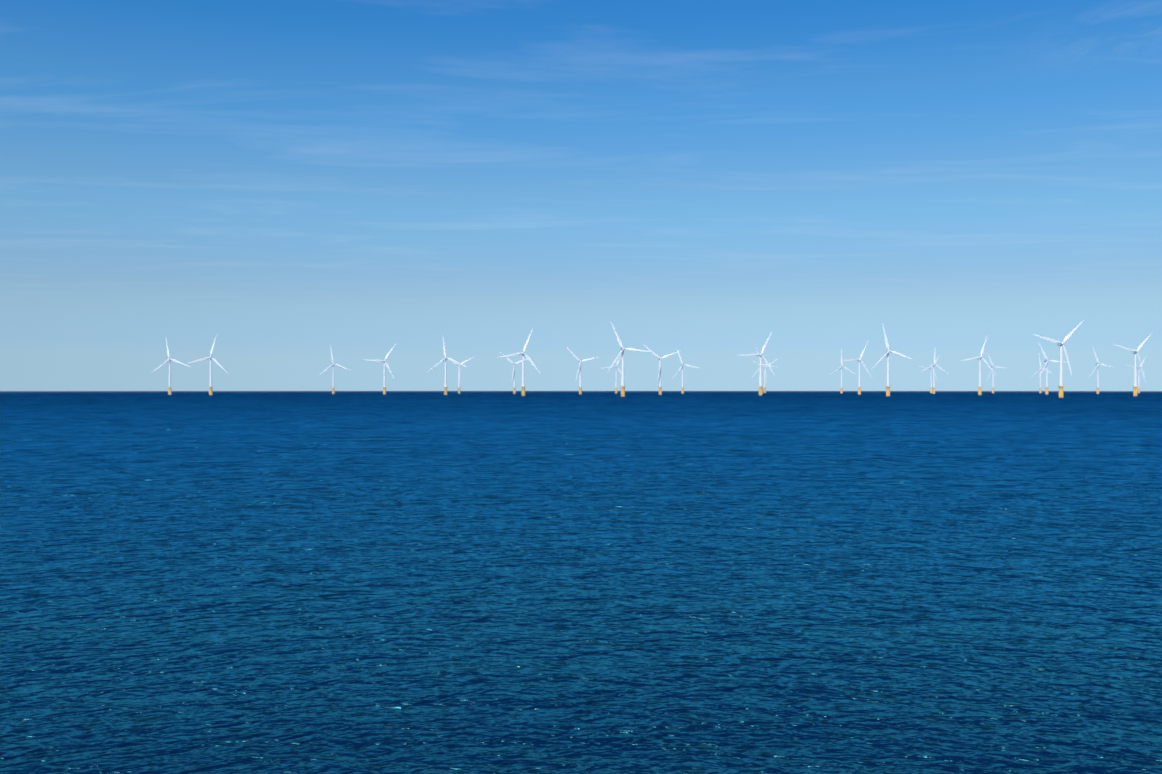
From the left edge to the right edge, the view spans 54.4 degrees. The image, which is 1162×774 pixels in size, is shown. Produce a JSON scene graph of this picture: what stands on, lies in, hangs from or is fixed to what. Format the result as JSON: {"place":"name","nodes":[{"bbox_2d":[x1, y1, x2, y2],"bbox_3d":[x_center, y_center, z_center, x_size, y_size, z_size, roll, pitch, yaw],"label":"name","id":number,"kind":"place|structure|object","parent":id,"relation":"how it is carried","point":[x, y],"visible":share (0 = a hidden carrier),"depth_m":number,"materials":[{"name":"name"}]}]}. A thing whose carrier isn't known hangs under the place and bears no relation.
{"place":"outdoors","nodes":[
{"label":"outdoors","id":0,"kind":"place"},
{"bbox_2d":[0,391,1161,773],"bbox_3d":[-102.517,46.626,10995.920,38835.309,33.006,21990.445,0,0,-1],"label":"sea","id":1,"kind":"structure","parent":0,"point":[576,583],"depth_m":76.66,"materials":[{"name":"liquid"}]},
{"bbox_2d":[151,338,190,394],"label":"turbine","id":2,"kind":"object","parent":1,"relation":"in","point":[170,385],"visible":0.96,"depth_m":2546.75,"materials":[{"name":"metal"}]},
{"bbox_2d":[186,334,227,394],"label":"turbine","id":3,"kind":"object","parent":1,"relation":"in","point":[210,386],"visible":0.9,"depth_m":2384.14,"materials":[{"name":"metal"}]},
{"bbox_2d":[319,349,350,393],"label":"turbine","id":4,"kind":"object","parent":1,"relation":"in","point":[333,388],"visible":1,"depth_m":3002.98,"materials":[{"name":"metal"}]},
{"bbox_2d":[368,345,394,393],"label":"turbine","id":5,"kind":"object","parent":1,"relation":"in","point":[384,386],"visible":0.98,"depth_m":2698.79,"materials":[{"name":"metal"}]},
{"bbox_2d":[427,339,466,394],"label":"turbine","id":6,"kind":"object","parent":1,"relation":"in","point":[445,381],"visible":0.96,"depth_m":2451.59,"materials":[{"name":"metal"}]},
{"bbox_2d":[451,357,472,393],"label":"turbine","id":7,"kind":"object","parent":1,"relation":"in","point":[459,387],"visible":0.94,"depth_m":3213.40,"materials":[{"name":"metal"}]},
{"bbox_2d":[500,352,527,393],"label":"turbine","id":8,"kind":"object","parent":1,"relation":"in","point":[513,378],"visible":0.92,"depth_m":3056.48,"materials":[{"name":"metal"}]},
{"bbox_2d":[499,328,540,395],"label":"turbine","id":9,"kind":"object","parent":1,"relation":"in","point":[523,386],"visible":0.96,"depth_m":2118.54,"materials":[{"name":"metal"}]},
{"bbox_2d":[567,348,597,393],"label":"turbine","id":10,"kind":"object","parent":1,"relation":"in","point":[580,387],"visible":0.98,"depth_m":2784.23,"materials":[{"name":"metal"}]},
{"bbox_2d":[604,355,625,392],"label":"turbine","id":11,"kind":"object","parent":1,"relation":"in","point":[616,386],"visible":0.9,"depth_m":3393.83,"materials":[{"name":"metal"}]},
{"bbox_2d":[607,322,650,396],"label":"turbine","id":12,"kind":"object","parent":1,"relation":"in","point":[622,373],"visible":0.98,"depth_m":1903.13,"materials":[{"name":"metal"}]},
{"bbox_2d":[644,345,679,394],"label":"turbine","id":13,"kind":"object","parent":1,"relation":"in","point":[659,373],"visible":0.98,"depth_m":2522.02,"materials":[{"name":"metal"}]},
{"bbox_2d":[672,350,698,393],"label":"turbine","id":14,"kind":"object","parent":1,"relation":"in","point":[682,391],"visible":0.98,"depth_m":3164.87,"materials":[{"name":"metal"}]},
{"bbox_2d":[739,332,774,395],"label":"turbine","id":15,"kind":"object","parent":1,"relation":"in","point":[760,375],"visible":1,"depth_m":2202.82,"materials":[{"name":"metal"}]},
{"bbox_2d":[753,359,776,392],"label":"turbine","id":16,"kind":"object","parent":1,"relation":"in","point":[765,372],"visible":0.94,"depth_m":3525.95,"materials":[{"name":"metal"}]},
{"bbox_2d":[752,348,777,393],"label":"turbine","id":17,"kind":"object","parent":1,"relation":"in","point":[762,373],"visible":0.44,"depth_m":3103.56,"materials":[{"name":"metal"}]},
{"bbox_2d":[829,349,855,392],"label":"turbine","id":18,"kind":"object","parent":1,"relation":"in","point":[841,387],"visible":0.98,"depth_m":3339.20,"materials":[{"name":"metal"}]},
{"bbox_2d":[841,342,871,394],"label":"turbine","id":19,"kind":"object","parent":1,"relation":"in","point":[859,387],"visible":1,"depth_m":2597.09,"materials":[{"name":"metal"}]},
{"bbox_2d":[871,326,913,395],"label":"turbine","id":20,"kind":"object","parent":1,"relation":"in","point":[879,361],"visible":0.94,"depth_m":2010.30,"materials":[{"name":"metal"}]},
{"bbox_2d":[919,357,938,392],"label":"turbine","id":21,"kind":"object","parent":1,"relation":"in","point":[931,376],"visible":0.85,"depth_m":3626.99,"materials":[{"name":"metal"}]},
{"bbox_2d":[921,352,948,393],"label":"turbine","id":22,"kind":"object","parent":1,"relation":"in","point":[933,387],"visible":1,"depth_m":3088.15,"materials":[{"name":"metal"}]},
{"bbox_2d":[961,334,995,394],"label":"turbine","id":23,"kind":"object","parent":1,"relation":"in","point":[979,387],"visible":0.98,"depth_m":2374.97,"materials":[{"name":"metal"}]},
{"bbox_2d":[987,353,1003,392],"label":"turbine","id":24,"kind":"object","parent":1,"relation":"in","point":[992,372],"visible":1,"depth_m":3441.99,"materials":[{"name":"metal"}]},
{"bbox_2d":[1033,357,1052,392],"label":"turbine","id":25,"kind":"object","parent":1,"relation":"in","point":[1040,375],"visible":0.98,"depth_m":3658.19,"materials":[{"name":"metal"}]},
{"bbox_2d":[1038,344,1066,393],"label":"turbine","id":26,"kind":"object","parent":1,"relation":"in","point":[1046,367],"visible":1,"depth_m":2713.81,"materials":[{"name":"metal"}]},
{"bbox_2d":[1033,320,1083,397],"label":"turbine","id":27,"kind":"object","parent":1,"relation":"in","point":[1060,386],"visible":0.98,"depth_m":1674.34,"materials":[{"name":"metal"}]},
{"bbox_2d":[1089,348,1114,393],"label":"turbine","id":28,"kind":"object","parent":1,"relation":"in","point":[1097,368],"visible":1,"depth_m":3041.79,"materials":[{"name":"metal"}]},
{"bbox_2d":[1114,333,1151,395],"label":"turbine","id":29,"kind":"object","parent":1,"relation":"in","point":[1135,372],"visible":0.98,"depth_m":2041.15,"materials":[{"name":"metal"}]},
{"bbox_2d":[1126,355,1147,392],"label":"turbine","id":30,"kind":"object","parent":1,"relation":"in","point":[1139,387],"visible":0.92,"depth_m":3510.87,"materials":[{"name":"metal"}]},
{"bbox_2d":[0,0,1161,390],"label":"sky","id":31,"kind":"structure","parent":0,"point":[291,183],"materials":[{"name":"blue"}]}
]}

